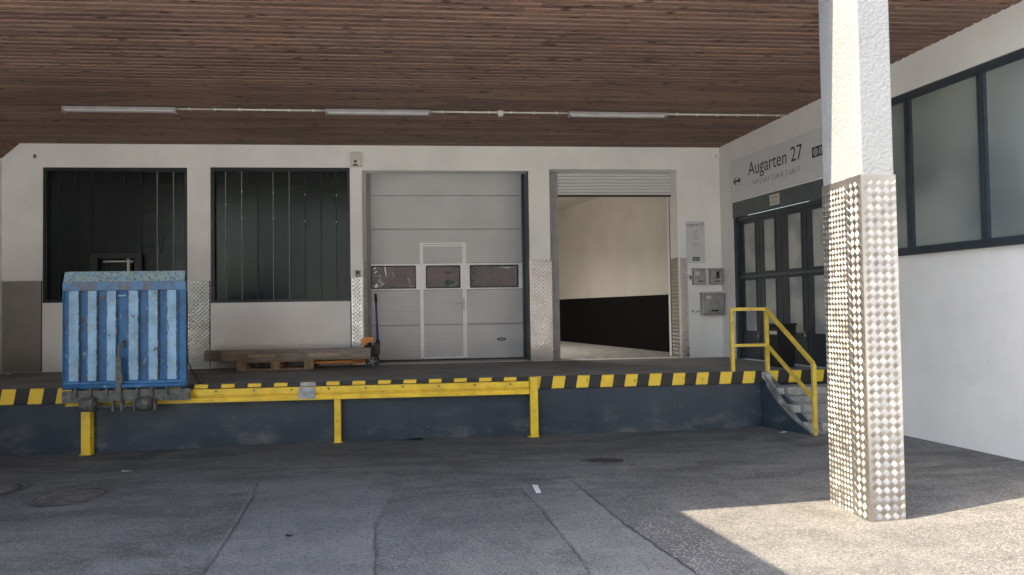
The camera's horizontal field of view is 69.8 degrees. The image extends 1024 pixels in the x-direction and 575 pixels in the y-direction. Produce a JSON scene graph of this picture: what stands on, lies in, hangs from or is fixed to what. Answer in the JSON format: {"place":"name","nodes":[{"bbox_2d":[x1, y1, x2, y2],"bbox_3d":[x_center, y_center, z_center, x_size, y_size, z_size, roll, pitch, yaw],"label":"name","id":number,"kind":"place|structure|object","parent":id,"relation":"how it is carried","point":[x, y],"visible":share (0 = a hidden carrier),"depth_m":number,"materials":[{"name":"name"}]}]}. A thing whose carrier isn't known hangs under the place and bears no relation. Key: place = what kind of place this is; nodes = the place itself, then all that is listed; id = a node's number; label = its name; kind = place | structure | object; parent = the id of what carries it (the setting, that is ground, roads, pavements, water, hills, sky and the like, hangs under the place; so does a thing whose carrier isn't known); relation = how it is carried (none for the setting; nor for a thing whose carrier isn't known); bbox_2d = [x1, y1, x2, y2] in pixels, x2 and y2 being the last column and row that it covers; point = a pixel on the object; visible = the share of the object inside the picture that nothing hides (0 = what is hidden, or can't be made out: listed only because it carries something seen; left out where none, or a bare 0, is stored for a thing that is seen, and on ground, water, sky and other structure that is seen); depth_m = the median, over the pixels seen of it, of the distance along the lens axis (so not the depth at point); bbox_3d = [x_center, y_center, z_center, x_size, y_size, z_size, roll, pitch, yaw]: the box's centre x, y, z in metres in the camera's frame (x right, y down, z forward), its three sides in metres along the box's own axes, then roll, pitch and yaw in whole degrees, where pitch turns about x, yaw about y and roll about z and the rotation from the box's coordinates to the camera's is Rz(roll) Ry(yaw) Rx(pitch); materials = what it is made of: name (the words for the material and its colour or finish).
{"place":"outdoors","nodes":[
{"label":"outdoors","id":0,"kind":"place"},
{"bbox_2d":[355,270,360,276],"bbox_3d":[-2.613,-0.236,12.451,0.093,0.115,0.036,-1,-2,-6],"label":"keypad","id":1,"kind":"object","parent":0,"point":[357,273],"visible":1,"depth_m":12.44,"materials":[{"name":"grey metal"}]},
{"bbox_2d":[0,426,1023,574],"bbox_3d":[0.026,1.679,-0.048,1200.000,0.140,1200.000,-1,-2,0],"label":"asphalt ground","id":2,"kind":"structure","parent":0,"point":[757,498],"depth_m":6.41,"materials":[{"name":"grey asphalt"}]},
{"bbox_2d":[0,483,26,493],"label":"manhole cover","id":3,"kind":"object","parent":2,"relation":"on","point":[8,487],"visible":1,"depth_m":7.46,"materials":[{"name":"metal"}]},
{"bbox_2d":[28,487,112,505],"bbox_3d":[-4.191,1.985,6.990,0.700,0.014,0.700,-1,-2,0],"label":"manhole cover","id":4,"kind":"object","parent":2,"relation":"on","point":[72,496],"visible":1,"depth_m":6.97,"materials":[{"name":"metal"}]},
{"bbox_2d":[206,475,393,574],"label":"asphalt patch","id":5,"kind":"object","parent":2,"relation":"on","point":[327,522],"visible":1,"depth_m":5.71,"materials":[{"name":"grey asphalt"}]},
{"bbox_2d":[202,477,259,574],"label":"asphalt seam","id":6,"kind":"object","parent":5,"relation":"on","point":[233,528],"visible":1,"depth_m":5.72,"materials":[{"name":"black asphalt"}]},
{"bbox_2d":[374,523,376,574],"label":"asphalt seam","id":7,"kind":"object","parent":2,"relation":"on","point":[376,549],"visible":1,"depth_m":5.19,"materials":[{"name":"grey asphalt"}]},
{"bbox_2d":[0,357,827,455],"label":"loading dock","id":8,"kind":"object","parent":2,"relation":"on","point":[234,407],"visible":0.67,"depth_m":9.72,"materials":[{"name":"concrete"}]},
{"bbox_2d":[62,271,203,411],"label":"dock ramp","id":9,"kind":"structure","parent":8,"relation":"on","point":[121,330],"depth_m":9.17,"materials":[{"name":"blue paint"}]},
{"bbox_2d":[236,360,318,370],"bbox_3d":[-3.783,1.245,11.925,1.192,0.144,0.550,-1,-2,-6],"label":"pallet","id":10,"kind":"object","parent":8,"relation":"on","point":[250,365],"visible":0.74,"depth_m":11.68,"materials":[{"name":"brown wood"}]},
{"bbox_2d":[204,347,346,360],"bbox_3d":[-3.854,1.093,12.044,2.244,0.165,0.248,-1,-2,-6],"label":"pallet","id":11,"kind":"object","parent":10,"relation":"on","point":[211,355],"visible":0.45,"depth_m":11.83,"materials":[{"name":"wood"}]},
{"bbox_2d":[220,347,371,361],"bbox_3d":[-3.439,1.075,11.801,2.329,0.175,0.294,-1,-2,-6],"label":"pallet","id":12,"kind":"object","parent":10,"relation":"on","point":[294,354],"visible":0.96,"depth_m":11.66,"materials":[{"name":"wood"}]},
{"bbox_2d":[314,293,379,366],"bbox_3d":[-2.727,0.703,12.069,1.105,1.199,0.480,-1,-2,-6],"label":"pallet truck","id":13,"kind":"object","parent":8,"relation":"on","point":[374,360],"visible":0.88,"depth_m":12.00,"materials":[{"name":"orange paint"}]},
{"bbox_2d":[729,307,817,435],"bbox_3d":[3.583,1.094,9.841,0.462,1.665,1.242,0,-2,-39],"label":"handrail","id":14,"kind":"object","parent":8,"relation":"attached to","point":[812,394],"visible":0.95,"depth_m":9.99,"materials":[{"name":"yellow metal"}]},
{"bbox_2d":[0,0,1023,460],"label":"loading hall","id":15,"kind":"structure","parent":2,"relation":"on","point":[464,238],"depth_m":11.41,"materials":[{"name":"white paint"}]},
{"bbox_2d":[43,167,186,302],"bbox_3d":[-6.540,-0.871,12.172,2.277,2.223,0.110,-1,-2,-6],"label":"window","id":16,"kind":"structure","parent":15,"relation":"in","point":[148,206],"depth_m":12.18,"materials":[{"name":"black glass"}]},
{"bbox_2d":[61,106,177,113],"bbox_3d":[-5.444,-2.466,10.212,1.507,0.078,0.100,-1,-2,-6],"label":"fluorescent lamp","id":17,"kind":"object","parent":15,"relation":"attached to","point":[108,109],"visible":1,"depth_m":10.17,"materials":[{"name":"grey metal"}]},
{"bbox_2d":[177,108,324,111],"bbox_3d":[-3.678,-2.513,10.386,2.034,0.031,0.040,-1,-2,-6],"label":"cable conduit","id":18,"kind":"object","parent":15,"relation":"attached to","point":[263,109],"visible":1,"depth_m":10.38,"materials":[{"name":"white plastic"}]},
{"bbox_2d":[210,167,350,302],"bbox_3d":[-3.895,-0.890,12.430,2.294,2.271,0.110,-1,-2,-6],"label":"window","id":19,"kind":"structure","parent":15,"relation":"in","point":[288,227],"depth_m":12.43,"materials":[{"name":"black glass"}]},
{"bbox_2d":[351,152,361,166],"bbox_3d":[-2.645,-2.170,12.476,0.181,0.243,0.097,-1,-2,-6],"label":"alarm box","id":20,"kind":"object","parent":15,"relation":"attached to","point":[356,159],"visible":1,"depth_m":12.44,"materials":[{"name":"white plastic"}]},
{"bbox_2d":[325,109,430,116],"bbox_3d":[-1.920,-2.510,10.558,1.487,0.078,0.100,-1,-2,-6],"label":"fluorescent lamp","id":21,"kind":"object","parent":15,"relation":"attached to","point":[377,112],"visible":1,"depth_m":10.52,"materials":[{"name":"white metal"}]},
{"bbox_2d":[366,171,530,361],"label":"sectional door","id":22,"kind":"structure","parent":15,"relation":"in","point":[476,224],"depth_m":13.36,"materials":[{"name":"white metal"}]},
{"bbox_2d":[431,110,567,113],"bbox_3d":[-0.176,-2.557,10.729,2.008,0.031,0.040,-1,-2,-6],"label":"cable conduit","id":23,"kind":"object","parent":15,"relation":"attached to","point":[488,112],"visible":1,"depth_m":10.71,"materials":[{"name":"white plastic"}]},
{"bbox_2d":[497,110,503,116],"bbox_3d":[-0.167,-2.536,10.730,0.109,0.075,0.109,-1,-2,-6],"label":"motion sensor","id":24,"kind":"object","parent":15,"relation":"attached to","point":[500,113],"visible":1,"depth_m":10.69,"materials":[{"name":"white plastic"}]},
{"bbox_2d":[568,111,666,118],"bbox_3d":[1.566,-2.554,10.899,1.481,0.078,0.100,-1,-2,-6],"label":"fluorescent lamp","id":25,"kind":"object","parent":15,"relation":"attached to","point":[621,114],"visible":1,"depth_m":10.86,"materials":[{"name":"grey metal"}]},
{"bbox_2d":[686,221,704,262],"bbox_3d":[3.261,-0.805,13.052,0.339,0.742,0.016,-1,-2,-6],"label":"notice sign","id":26,"kind":"object","parent":15,"relation":"attached to","point":[695,241],"visible":1,"depth_m":13.05,"materials":[{"name":"white plastic"}]},
{"bbox_2d":[691,268,705,284],"bbox_3d":[3.306,-0.199,12.986,0.225,0.296,0.121,-1,-2,-6],"label":"letter box","id":27,"kind":"object","parent":15,"relation":"attached to","point":[698,276],"visible":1,"depth_m":12.94,"materials":[{"name":"metal"}]},
{"bbox_2d":[695,271,705,283],"bbox_3d":[3.311,-0.180,12.934,0.193,0.219,0.003,-1,-2,-6],"label":"front door","id":28,"kind":"structure","parent":27,"relation":"in","point":[701,277],"depth_m":12.93,"materials":[{"name":"metal"}]},
{"bbox_2d":[699,292,724,314],"bbox_3d":[3.535,0.282,12.968,0.395,0.406,0.171,-1,-2,-6],"label":"letter box","id":29,"kind":"object","parent":15,"relation":"attached to","point":[711,303],"visible":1,"depth_m":12.89,"materials":[{"name":"metal"}]},
{"bbox_2d":[704,296,723,313],"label":"front door","id":30,"kind":"structure","parent":29,"relation":"in","point":[715,303],"depth_m":12.89,"materials":[{"name":"metal"}]},
{"bbox_2d":[708,268,722,284],"bbox_3d":[3.610,-0.200,13.015,0.226,0.297,0.121,-1,-2,-6],"label":"letter box","id":31,"kind":"object","parent":15,"relation":"attached to","point":[715,276],"visible":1,"depth_m":12.96,"materials":[{"name":"metal"}]},
{"bbox_2d":[711,271,721,283],"bbox_3d":[3.616,-0.180,12.964,0.194,0.220,0.003,-1,-2,-6],"label":"front door","id":32,"kind":"structure","parent":31,"relation":"in","point":[713,273],"depth_m":12.96,"materials":[{"name":"metal"}]},
{"bbox_2d":[667,113,787,116],"bbox_3d":[3.249,-2.600,11.065,1.886,0.031,0.040,-1,-2,-6],"label":"cable conduit","id":33,"kind":"object","parent":15,"relation":"attached to","point":[718,114],"visible":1,"depth_m":11.06,"materials":[{"name":"white plastic"}]},
{"bbox_2d":[769,193,779,205],"bbox_3d":[4.112,-1.378,11.508,0.006,0.170,0.260,0,-2,-13],"label":"notice sticker","id":34,"kind":"object","parent":15,"relation":"attached to","point":[774,199],"visible":1,"depth_m":11.51,"materials":[{"name":"paper"}]},
{"bbox_2d":[730,127,822,201],"bbox_3d":[4.177,-1.887,11.144,0.037,0.699,3.251,0,-2,-14],"label":"building sign","id":35,"kind":"object","parent":15,"relation":"attached to","point":[793,161],"visible":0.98,"depth_m":11.34,"materials":[{"name":"white plastic"}]},
{"bbox_2d":[732,179,826,366],"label":"folding door","id":36,"kind":"structure","parent":15,"relation":"in","point":[779,257],"depth_m":11.43,"materials":[{"name":"grey paint"}]},
{"bbox_2d":[891,48,1023,255],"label":"side window","id":37,"kind":"structure","parent":15,"relation":"in","point":[958,138],"depth_m":8.14,"materials":[{"name":"glass"}]},
{"bbox_2d":[520,487,589,569],"bbox_3d":[0.305,1.851,5.837,0.052,0.001,2.254,-1,-2,-11],"label":"asphalt seam","id":38,"kind":"object","parent":2,"relation":"on","point":[557,529],"visible":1,"depth_m":5.63,"materials":[{"name":"black asphalt"}]},
{"bbox_2d":[573,457,639,462],"bbox_3d":[1.054,1.913,8.137,0.749,0.001,0.308,-1,-2,0],"label":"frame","id":39,"kind":"object","parent":2,"relation":"on","point":[621,461],"visible":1,"depth_m":8.11,"materials":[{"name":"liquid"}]},
{"bbox_2d":[584,458,623,461],"bbox_3d":[1.012,1.910,8.139,0.485,0.001,0.221,-1,-2,0],"label":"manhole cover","id":40,"kind":"object","parent":39,"relation":"on","point":[603,459],"visible":1,"depth_m":8.14,"materials":[{"name":"grey metal"}]},
{"bbox_2d":[521,483,696,574],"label":"asphalt patch","id":41,"kind":"object","parent":2,"relation":"on","point":[603,540],"visible":1,"depth_m":5.41,"materials":[{"name":"grey asphalt"}]},
{"bbox_2d":[532,485,540,492],"bbox_3d":[0.234,1.888,6.890,0.053,0.001,0.332,-1,-2,-5],"label":"paint mark","id":42,"kind":"object","parent":41,"relation":"on","point":[536,488],"visible":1,"depth_m":6.88,"materials":[{"name":"white paint"}]},
{"bbox_2d":[573,482,697,574],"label":"asphalt seam","id":43,"kind":"object","parent":41,"relation":"on","point":[635,531],"visible":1,"depth_m":5.52,"materials":[{"name":"black asphalt"}]},
{"bbox_2d":[627,521,760,574],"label":"asphalt patch","id":44,"kind":"object","parent":2,"relation":"on","point":[698,553],"visible":1,"depth_m":5.11,"materials":[{"name":"grey asphalt"}]},
{"bbox_2d":[818,0,905,521],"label":"column","id":45,"kind":"structure","parent":2,"relation":"on","point":[864,371],"depth_m":5.83,"materials":[{"name":"metal"}]},
{"bbox_2d":[769,323,796,366],"bbox_3d":[3.979,0.848,10.860,0.320,0.640,0.360,0,-2,-14],"label":"waste bin","id":46,"kind":"object","parent":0,"point":[781,344],"visible":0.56,"depth_m":10.72,"materials":[{"name":"black plastic"}]}
]}

